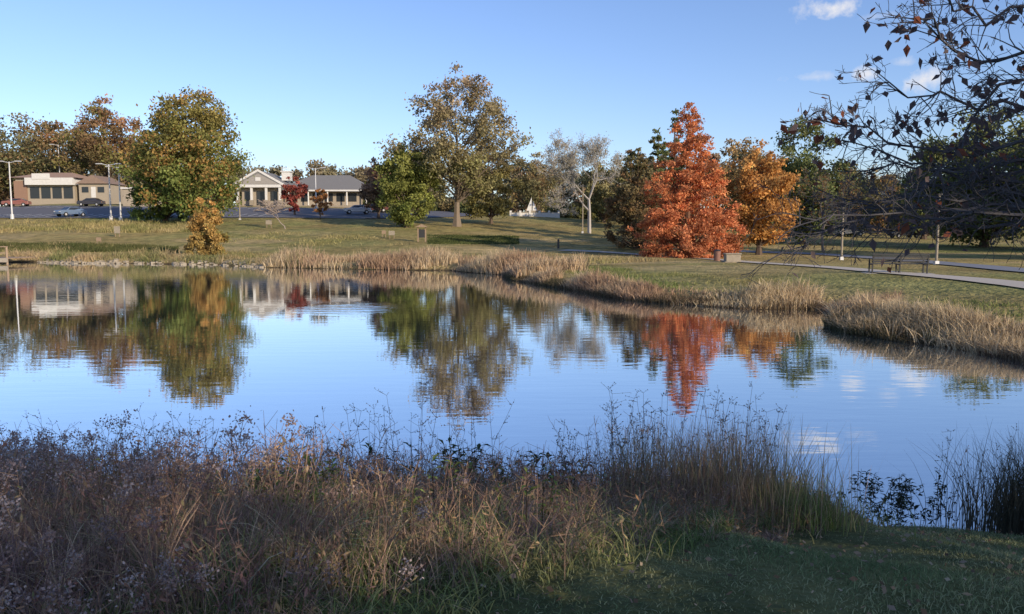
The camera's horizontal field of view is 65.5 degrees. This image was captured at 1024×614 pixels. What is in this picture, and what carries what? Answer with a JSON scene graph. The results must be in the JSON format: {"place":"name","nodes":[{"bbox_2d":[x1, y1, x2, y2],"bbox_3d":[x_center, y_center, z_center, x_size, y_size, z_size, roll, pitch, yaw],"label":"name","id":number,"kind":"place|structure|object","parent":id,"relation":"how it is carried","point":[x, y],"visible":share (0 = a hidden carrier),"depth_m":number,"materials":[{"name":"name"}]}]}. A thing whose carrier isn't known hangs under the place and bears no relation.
{"place":"outdoors","nodes":[
{"label":"outdoors","id":0,"kind":"place"},
{"bbox_2d":[194,231,416,245],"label":"meadow grass","id":1,"kind":"structure","parent":0,"point":[328,236],"depth_m":91.29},
{"bbox_2d":[282,191,363,204],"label":"wing wall","id":2,"kind":"structure","parent":0,"point":[335,202],"depth_m":154.74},
{"bbox_2d":[325,193,332,201],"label":"wing window","id":3,"kind":"structure","parent":2,"relation":"attached to","point":[330,197],"depth_m":154.64,"materials":[{"name":"black glass"}]},
{"bbox_2d":[336,193,344,201],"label":"wing window","id":4,"kind":"structure","parent":2,"relation":"attached to","point":[340,197],"depth_m":154.62,"materials":[{"name":"black glass"}]},
{"bbox_2d":[348,193,356,201],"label":"wing window","id":5,"kind":"structure","parent":2,"relation":"attached to","point":[352,197],"depth_m":154.62,"materials":[{"name":"black glass"}]},
{"bbox_2d":[0,262,1023,535],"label":"pond water","id":6,"kind":"structure","parent":0,"point":[86,344],"depth_m":14.77,"materials":[{"name":"liquid"}]},
{"bbox_2d":[0,246,33,263],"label":"wooden dock","id":7,"kind":"object","parent":6,"relation":"in","point":[4,259],"visible":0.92,"depth_m":63.77,"materials":[{"name":"brown wood"}]},
{"bbox_2d":[497,270,1023,362],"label":"sedge bank","id":8,"kind":"structure","parent":6,"relation":"in","point":[551,282],"depth_m":26.66,"materials":[{"name":"beige plant"}]},
{"bbox_2d":[817,470,958,523],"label":"emergent weeds","id":9,"kind":"object","parent":6,"relation":"on","point":[899,501],"visible":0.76,"depth_m":7.72,"materials":[{"name":"leaf foliage"},{"name":"plant stems"}]},
{"bbox_2d":[0,204,1023,613],"bbox_3d":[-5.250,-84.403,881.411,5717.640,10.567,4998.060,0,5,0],"label":"ground","id":10,"kind":"structure","parent":0,"point":[540,234],"depth_m":27.43,"materials":[{"name":"green plant"}]},
{"bbox_2d":[0,161,21,218],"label":"street lamp","id":11,"kind":"object","parent":10,"relation":"on","point":[11,215],"visible":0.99,"depth_m":119.82,"materials":[{"name":"metal"}]},
{"bbox_2d":[0,130,25,170],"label":"oak tree","id":12,"kind":"object","parent":10,"relation":"on","point":[7,156],"visible":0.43,"depth_m":177.21,"materials":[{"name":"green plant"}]},
{"bbox_2d":[13,181,27,205],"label":"brick pier","id":13,"kind":"structure","parent":10,"relation":"on","point":[20,189],"depth_m":156.24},
{"bbox_2d":[0,112,87,200],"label":"oak tree","id":14,"kind":"object","parent":10,"relation":"on","point":[4,188],"visible":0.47,"depth_m":178.77,"materials":[{"name":"brown plant"}]},
{"bbox_2d":[15,178,78,204],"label":"walls","id":15,"kind":"structure","parent":10,"relation":"on","point":[74,200],"depth_m":156.71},
{"bbox_2d":[30,187,39,198],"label":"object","id":16,"kind":"object","parent":15,"relation":"attached to","point":[34,193],"visible":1,"depth_m":156.53,"materials":[{"name":"black glass"}]},
{"bbox_2d":[41,187,50,198],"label":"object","id":17,"kind":"object","parent":15,"relation":"attached to","point":[45,192],"visible":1,"depth_m":156.53,"materials":[{"name":"black glass"}]},
{"bbox_2d":[7,173,87,178],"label":"roof","id":18,"kind":"structure","parent":15,"relation":"on","point":[64,175],"depth_m":157.77,"materials":[{"name":"ceramic"}]},
{"bbox_2d":[24,178,81,185],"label":"canopy fascia","id":19,"kind":"structure","parent":15,"relation":"attached to","point":[56,181],"depth_m":155.21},
{"bbox_2d":[31,173,49,178],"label":"parapet","id":20,"kind":"structure","parent":19,"relation":"attached to","point":[40,175],"depth_m":154.99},
{"bbox_2d":[52,187,61,198],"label":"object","id":21,"kind":"object","parent":15,"relation":"attached to","point":[57,192],"visible":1,"depth_m":156.52,"materials":[{"name":"black glass"}]},
{"bbox_2d":[63,187,72,198],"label":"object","id":22,"kind":"object","parent":15,"relation":"attached to","point":[68,192],"visible":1,"depth_m":156.52,"materials":[{"name":"black glass"}]},
{"bbox_2d":[0,119,98,187],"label":"oak tree","id":23,"kind":"object","parent":10,"relation":"on","point":[55,126],"visible":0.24,"depth_m":183.47,"materials":[{"name":"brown plant"}]},
{"bbox_2d":[0,241,179,252],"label":"sedge meadow","id":24,"kind":"structure","parent":10,"relation":"on","point":[87,247],"depth_m":78.61,"materials":[{"name":"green plant"}]},
{"bbox_2d":[48,93,146,186],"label":"oak tree","id":25,"kind":"object","parent":10,"relation":"on","point":[93,146],"visible":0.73,"depth_m":166.36,"materials":[{"name":"brown plant"}]},
{"bbox_2d":[0,218,195,232],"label":"meadow grass","id":26,"kind":"structure","parent":10,"relation":"on","point":[127,227],"depth_m":102.62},
{"bbox_2d":[79,184,123,203],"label":"walls","id":27,"kind":"structure","parent":10,"relation":"on","point":[104,195],"depth_m":156.67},
{"bbox_2d":[91,187,95,197],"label":"door","id":28,"kind":"structure","parent":27,"relation":"attached to","point":[93,192],"depth_m":156.52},
{"bbox_2d":[75,175,126,185],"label":"roof","id":29,"kind":"structure","parent":27,"relation":"on","point":[92,179],"depth_m":155.96,"materials":[{"name":"brown"}]},
{"bbox_2d":[95,163,120,220],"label":"street lamp","id":30,"kind":"object","parent":10,"relation":"on","point":[110,217],"visible":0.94,"depth_m":115.87,"materials":[{"name":"metal"}]},
{"bbox_2d":[105,166,130,221],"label":"street lamp","id":31,"kind":"object","parent":10,"relation":"on","point":[121,217],"visible":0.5,"depth_m":113.95,"materials":[{"name":"metal"}]},
{"bbox_2d":[120,187,161,205],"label":"tan shed","id":32,"kind":"structure","parent":10,"relation":"on","point":[125,191],"depth_m":148.74,"materials":[{"name":"beige wood"}]},
{"bbox_2d":[37,258,264,267],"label":"riprap rocks","id":33,"kind":"object","parent":10,"relation":"on","point":[116,261],"visible":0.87,"depth_m":64.67,"materials":[{"name":"stone"}]},
{"bbox_2d":[123,126,188,220],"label":"maple tree","id":34,"kind":"object","parent":10,"relation":"on","point":[164,213],"visible":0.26,"depth_m":112.90,"materials":[{"name":"green plant"}]},
{"bbox_2d":[0,247,316,266],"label":"reed bank","id":35,"kind":"structure","parent":10,"relation":"on","point":[67,256],"depth_m":65.67,"materials":[{"name":"beige plant"}]},
{"bbox_2d":[111,84,256,221],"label":"maple tree","id":36,"kind":"object","parent":10,"relation":"on","point":[187,169],"visible":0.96,"depth_m":107.64,"materials":[{"name":"green plant"}]},
{"bbox_2d":[33,217,364,218],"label":"kerb","id":37,"kind":"structure","parent":10,"relation":"on","point":[79,217],"depth_m":120.84,"materials":[{"name":"concrete"}]},
{"bbox_2d":[182,197,232,255],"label":"willow shrub","id":38,"kind":"object","parent":10,"relation":"on","point":[207,231],"visible":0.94,"depth_m":68.03,"materials":[{"name":"yellow plant"}]},
{"bbox_2d":[0,205,498,217],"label":"parking lot","id":39,"kind":"structure","parent":10,"relation":"on","point":[45,211],"depth_m":131.44,"materials":[{"name":"asphalt"}]},
{"bbox_2d":[1,198,31,206],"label":"parked car","id":40,"kind":"object","parent":39,"relation":"on","point":[20,201],"visible":0.94,"depth_m":144.18,"materials":[{"name":"paint"}]},
{"bbox_2d":[53,207,87,216],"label":"parked car","id":41,"kind":"object","parent":39,"relation":"on","point":[66,211],"visible":1,"depth_m":122.45,"materials":[{"name":"paint"}]},
{"bbox_2d":[76,198,105,205],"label":"parked car","id":42,"kind":"object","parent":39,"relation":"on","point":[95,201],"visible":1,"depth_m":143.99,"materials":[{"name":"paint"}]},
{"bbox_2d":[0,206,265,216],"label":"parking markings","id":43,"kind":"object","parent":39,"relation":"on","point":[101,214],"visible":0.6,"depth_m":126.84,"materials":[{"name":"white paint"}]},
{"bbox_2d":[343,205,371,213],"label":"parked car","id":44,"kind":"object","parent":39,"relation":"on","point":[357,208],"visible":0.95,"depth_m":130.27,"materials":[{"name":"paint"}]},
{"bbox_2d":[253,199,292,228],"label":"bare sapling","id":45,"kind":"object","parent":10,"relation":"on","point":[275,209],"visible":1,"depth_m":103.82,"materials":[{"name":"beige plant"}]},
{"bbox_2d":[235,205,352,207],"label":"foundation","id":46,"kind":"object","parent":10,"relation":"on","point":[346,206],"visible":0.07,"depth_m":153.34,"materials":[{"name":"concrete"}]},
{"bbox_2d":[242,186,281,204],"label":"gable block wall","id":47,"kind":"structure","parent":46,"relation":"on","point":[255,189],"depth_m":153.62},
{"bbox_2d":[244,191,249,200],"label":"window","id":48,"kind":"structure","parent":47,"relation":"attached to","point":[247,195],"depth_m":153.60,"materials":[{"name":"black glass"}]},
{"bbox_2d":[256,191,264,204],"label":"entrance door","id":49,"kind":"structure","parent":47,"relation":"attached to","point":[260,195],"depth_m":153.62,"materials":[{"name":"black glass"}]},
{"bbox_2d":[237,171,291,184],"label":"gable roof","id":50,"kind":"structure","parent":47,"relation":"on","point":[276,177],"depth_m":154.77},
{"bbox_2d":[236,184,280,186],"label":"porch beam","id":51,"kind":"structure","parent":50,"relation":"attached to","point":[261,185],"depth_m":151.79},
{"bbox_2d":[241,174,276,183],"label":"gable face","id":52,"kind":"object","parent":51,"relation":"on","point":[264,180],"visible":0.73,"depth_m":151.74},
{"bbox_2d":[258,169,284,184],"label":"gable trim","id":53,"kind":"structure","parent":50,"relation":"attached to","point":[270,177],"depth_m":151.63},
{"bbox_2d":[281,172,291,180],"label":"cupola base","id":54,"kind":"object","parent":50,"relation":"on","point":[285,175],"visible":0.86,"depth_m":158.28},
{"bbox_2d":[270,191,277,200],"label":"window","id":55,"kind":"structure","parent":47,"relation":"attached to","point":[273,195],"depth_m":153.60,"materials":[{"name":"black glass"}]},
{"bbox_2d":[276,175,363,189],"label":"wing roof","id":56,"kind":"structure","parent":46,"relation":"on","point":[337,182],"depth_m":155.90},
{"bbox_2d":[280,176,308,214],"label":"red maple tree","id":57,"kind":"object","parent":10,"relation":"on","point":[295,195],"visible":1,"depth_m":126.73,"materials":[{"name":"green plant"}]},
{"bbox_2d":[24,437,597,498],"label":"broadleaf plants","id":58,"kind":"object","parent":10,"relation":"on","point":[454,452],"visible":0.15,"depth_m":7.07,"materials":[{"name":"green leaf foliage"}]},
{"bbox_2d":[305,167,325,208],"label":"street lamp","id":59,"kind":"object","parent":10,"relation":"on","point":[315,181],"visible":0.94,"depth_m":138.42,"materials":[{"name":"metal"}]},
{"bbox_2d":[309,188,333,218],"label":"maple tree","id":60,"kind":"object","parent":10,"relation":"on","point":[318,199],"visible":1,"depth_m":120.95,"materials":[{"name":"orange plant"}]},
{"bbox_2d":[1,241,667,263],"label":"grass fringe","id":61,"kind":"object","parent":10,"relation":"on","point":[240,253],"depth_m":66.70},
{"bbox_2d":[358,156,391,218],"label":"sweetgum tree","id":62,"kind":"object","parent":10,"relation":"on","point":[369,193],"visible":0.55,"depth_m":123.43,"materials":[{"name":"green plant"}]},
{"bbox_2d":[240,453,573,543],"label":"goldenrod plants","id":63,"kind":"object","parent":10,"relation":"on","point":[258,478],"visible":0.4,"depth_m":4.79,"materials":[{"name":"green plant"}]},
{"bbox_2d":[372,141,446,227],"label":"pear tree","id":64,"kind":"object","parent":10,"relation":"on","point":[407,180],"visible":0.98,"depth_m":105.49,"materials":[{"name":"green plant"}]},
{"bbox_2d":[416,224,426,241],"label":"trail kiosk","id":65,"kind":"object","parent":10,"relation":"on","point":[421,233],"visible":1,"depth_m":87.60,"materials":[{"name":"brown wood"}]},
{"bbox_2d":[262,244,591,277],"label":"reed bank","id":66,"kind":"structure","parent":10,"relation":"on","point":[425,257],"depth_m":54.19,"materials":[{"name":"beige plant"}]},
{"bbox_2d":[0,405,865,613],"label":"dried wildflowers","id":67,"kind":"object","parent":10,"relation":"on","point":[128,471],"visible":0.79,"depth_m":4.17,"materials":[{"name":"brown plant"}]},
{"bbox_2d":[373,61,535,226],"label":"oak tree","id":68,"kind":"object","parent":10,"relation":"on","point":[474,169],"visible":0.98,"depth_m":105.99,"materials":[{"name":"green plant"}]},
{"bbox_2d":[0,437,909,613],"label":"weed thicket","id":69,"kind":"object","parent":10,"relation":"on","point":[484,560],"visible":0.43,"depth_m":3.92,"materials":[{"name":"brown plant"}]},
{"bbox_2d":[2,408,915,543],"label":"tall reeds","id":70,"kind":"object","parent":10,"relation":"on","point":[770,485],"visible":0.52,"depth_m":6.28,"materials":[{"name":"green plant"}]},
{"bbox_2d":[0,148,941,212],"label":"distant tree row","id":71,"kind":"object","parent":10,"relation":"on","point":[358,173],"visible":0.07,"depth_m":211.98,"materials":[{"name":"green plant"}]},
{"bbox_2d":[427,234,519,243],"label":"mown grass lawn","id":72,"kind":"structure","parent":10,"relation":"on","point":[462,239],"depth_m":90.21,"materials":[{"name":"green plant"}]},
{"bbox_2d":[462,147,523,223],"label":"oak tree","id":73,"kind":"object","parent":10,"relation":"on","point":[497,205],"visible":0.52,"depth_m":115.49,"materials":[{"name":"green plant"}]},
{"bbox_2d":[0,380,1023,528],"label":"wispy stalks","id":74,"kind":"object","parent":10,"relation":"on","point":[612,445],"visible":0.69,"depth_m":6.99,"materials":[{"name":"brown plant"}]},
{"bbox_2d":[525,198,537,211],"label":"white monument","id":75,"kind":"object","parent":10,"relation":"on","point":[529,208],"visible":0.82,"depth_m":136.77,"materials":[{"name":"stone"}]},
{"bbox_2d":[500,152,564,211],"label":"oak tree","id":76,"kind":"object","parent":10,"relation":"on","point":[533,186],"visible":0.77,"depth_m":145.94,"materials":[{"name":"green plant"}]},
{"bbox_2d":[512,213,557,217],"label":"wall","id":77,"kind":"structure","parent":10,"relation":"on","point":[554,215],"depth_m":136.12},
{"bbox_2d":[534,128,626,232],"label":"bare ash tree","id":78,"kind":"object","parent":10,"relation":"on","point":[570,158],"visible":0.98,"depth_m":103.68,"materials":[{"name":"grey plant"}]},
{"bbox_2d":[575,163,623,222],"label":"oak tree","id":79,"kind":"object","parent":10,"relation":"on","point":[601,191],"visible":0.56,"depth_m":127.65,"materials":[{"name":"green plant"}]},
{"bbox_2d":[603,159,658,224],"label":"oak tree","id":80,"kind":"object","parent":10,"relation":"on","point":[621,180],"visible":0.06,"depth_m":117.75,"materials":[{"name":"green plant"}]},
{"bbox_2d":[601,147,665,248],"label":"sweetgum tree","id":81,"kind":"object","parent":10,"relation":"on","point":[629,194],"visible":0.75,"depth_m":76.79,"materials":[{"name":"green plant"}]},
{"bbox_2d":[281,515,1023,613],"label":"lawn grass","id":82,"kind":"structure","parent":10,"relation":"on","point":[979,549],"depth_m":4.07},
{"bbox_2d":[629,127,684,243],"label":"bald cypress tree","id":83,"kind":"object","parent":10,"relation":"on","point":[657,147],"visible":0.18,"depth_m":86.41,"materials":[{"name":"green plant"}]},
{"bbox_2d":[302,518,1023,613],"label":"fallen leaves","id":84,"kind":"object","parent":10,"relation":"on","point":[853,579],"visible":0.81,"depth_m":4.30,"materials":[{"name":"brown plant"}]},
{"bbox_2d":[661,108,700,242],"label":"bald cypress tree","id":85,"kind":"object","parent":10,"relation":"on","point":[675,138],"visible":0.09,"depth_m":90.38,"materials":[{"name":"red plant"}]},
{"bbox_2d":[626,102,749,257],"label":"bald cypress tree","id":86,"kind":"object","parent":10,"relation":"on","point":[709,221],"visible":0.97,"depth_m":66.00,"materials":[{"name":"orange plant"}]},
{"bbox_2d":[363,196,1023,234],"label":"distant shrub row","id":87,"kind":"object","parent":10,"relation":"on","point":[445,206],"visible":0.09,"depth_m":142.53,"materials":[{"name":"green plant"}]},
{"bbox_2d":[500,258,897,318],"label":"reed bank","id":88,"kind":"structure","parent":10,"relation":"on","point":[629,288],"depth_m":27.76,"materials":[{"name":"beige plant"}]},
{"bbox_2d":[714,249,720,260],"bbox_3d":[14.781,-3.735,57.391,0.560,0.830,0.560,0,5,0],"label":"trash can","id":89,"kind":"object","parent":10,"relation":"on","point":[717,254],"visible":0.97,"depth_m":57.20,"materials":[{"name":"orange paint"}]},
{"bbox_2d":[698,137,764,230],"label":"ash tree","id":90,"kind":"object","parent":10,"relation":"on","point":[733,149],"visible":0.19,"depth_m":122.55,"materials":[{"name":"orange plant"}]},
{"bbox_2d":[721,253,742,262],"bbox_3d":[15.176,-3.347,54.916,1.240,0.720,0.960,0,5,0],"label":"utility box","id":91,"kind":"object","parent":10,"relation":"on","point":[732,257],"visible":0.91,"depth_m":54.57,"materials":[{"name":"stone"}]},
{"bbox_2d":[712,138,804,254],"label":"oak tree","id":92,"kind":"object","parent":10,"relation":"on","point":[761,199],"visible":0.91,"depth_m":73.92,"materials":[{"name":"orange plant"}]},
{"bbox_2d":[557,249,1023,287],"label":"footpath","id":93,"kind":"structure","parent":10,"relation":"on","point":[1013,283],"depth_m":35.26,"materials":[{"name":"concrete"}]},
{"bbox_2d":[560,264,1023,329],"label":"grass fringe","id":94,"kind":"object","parent":10,"relation":"on","point":[667,283],"depth_m":31.77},
{"bbox_2d":[754,115,863,243],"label":"oak tree","id":95,"kind":"object","parent":10,"relation":"on","point":[798,164],"visible":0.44,"depth_m":91.61,"materials":[{"name":"green plant"}]},
{"bbox_2d":[794,164,871,252],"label":"leafy tree","id":96,"kind":"object","parent":10,"relation":"on","point":[819,213],"visible":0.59,"depth_m":79.75,"materials":[{"name":"green plant"}]},
{"bbox_2d":[839,201,843,259],"bbox_3d":[25.600,-5.883,61.720,0.260,4.679,0.260,0,5,0],"label":"lamp post","id":97,"kind":"object","parent":10,"relation":"on","point":[841,257],"visible":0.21,"depth_m":61.76,"materials":[{"name":"metal"}]},
{"bbox_2d":[811,162,877,236],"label":"oak tree","id":98,"kind":"object","parent":10,"relation":"on","point":[864,197],"visible":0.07,"depth_m":122.82,"materials":[{"name":"green plant"}]},
{"bbox_2d":[833,228,864,235],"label":"parked car","id":99,"kind":"object","parent":10,"relation":"on","point":[848,231],"visible":0.37,"depth_m":122.57,"materials":[{"name":"paint"}]},
{"bbox_2d":[845,164,904,233],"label":"ash tree","id":100,"kind":"object","parent":10,"relation":"on","point":[877,181],"visible":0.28,"depth_m":137.59,"materials":[{"name":"green plant"}]},
{"bbox_2d":[737,0,1023,290],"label":"overhanging tree","id":101,"kind":"object","parent":10,"relation":"on","point":[966,209],"visible":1,"depth_m":4.92,"materials":[{"name":"brown plant"}]},
{"bbox_2d":[861,253,932,273],"bbox_3d":[18.072,-2.004,37.328,3.000,1.050,1.000,1,5,9],"label":"park bench","id":102,"kind":"object","parent":10,"relation":"on","point":[918,257],"visible":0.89,"depth_m":36.97,"materials":[{"name":"black metal"}]},
{"bbox_2d":[887,229,919,237],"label":"parked car","id":103,"kind":"object","parent":10,"relation":"on","point":[908,235],"visible":0.52,"depth_m":118.71,"materials":[{"name":"paint"}]},
{"bbox_2d":[887,151,947,238],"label":"oak tree","id":104,"kind":"object","parent":10,"relation":"on","point":[923,236],"visible":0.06,"depth_m":117.26,"materials":[{"name":"green plant"}]},
{"bbox_2d":[821,287,1023,359],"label":"reed bank","id":105,"kind":"structure","parent":10,"relation":"on","point":[895,310],"depth_m":18.72,"materials":[{"name":"beige plant"}]},
{"bbox_2d":[933,194,942,264],"bbox_3d":[27.666,-4.991,51.760,0.260,4.687,0.260,0,5,0],"label":"lamp post","id":106,"kind":"object","parent":10,"relation":"on","point":[936,262],"visible":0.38,"depth_m":51.82,"materials":[{"name":"metal"}]},
{"bbox_2d":[886,419,1023,535],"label":"reed clump","id":107,"kind":"object","parent":10,"relation":"on","point":[1013,520],"visible":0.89,"depth_m":6.97,"materials":[{"name":"green plant"}]},
{"bbox_2d":[889,103,1023,246],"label":"maple tree","id":108,"kind":"object","parent":10,"relation":"on","point":[983,237],"visible":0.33,"depth_m":86.25,"materials":[{"name":"green plant"}]},
{"bbox_2d":[985,147,1023,235],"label":"maple tree","id":109,"kind":"object","parent":10,"relation":"on","point":[1020,179],"visible":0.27,"depth_m":80.08,"materials":[{"name":"green plant"}]},
{"bbox_2d":[0,0,1023,218],"label":"sky","id":110,"kind":"structure","parent":0,"point":[305,80],"materials":[{"name":"blue"}]},
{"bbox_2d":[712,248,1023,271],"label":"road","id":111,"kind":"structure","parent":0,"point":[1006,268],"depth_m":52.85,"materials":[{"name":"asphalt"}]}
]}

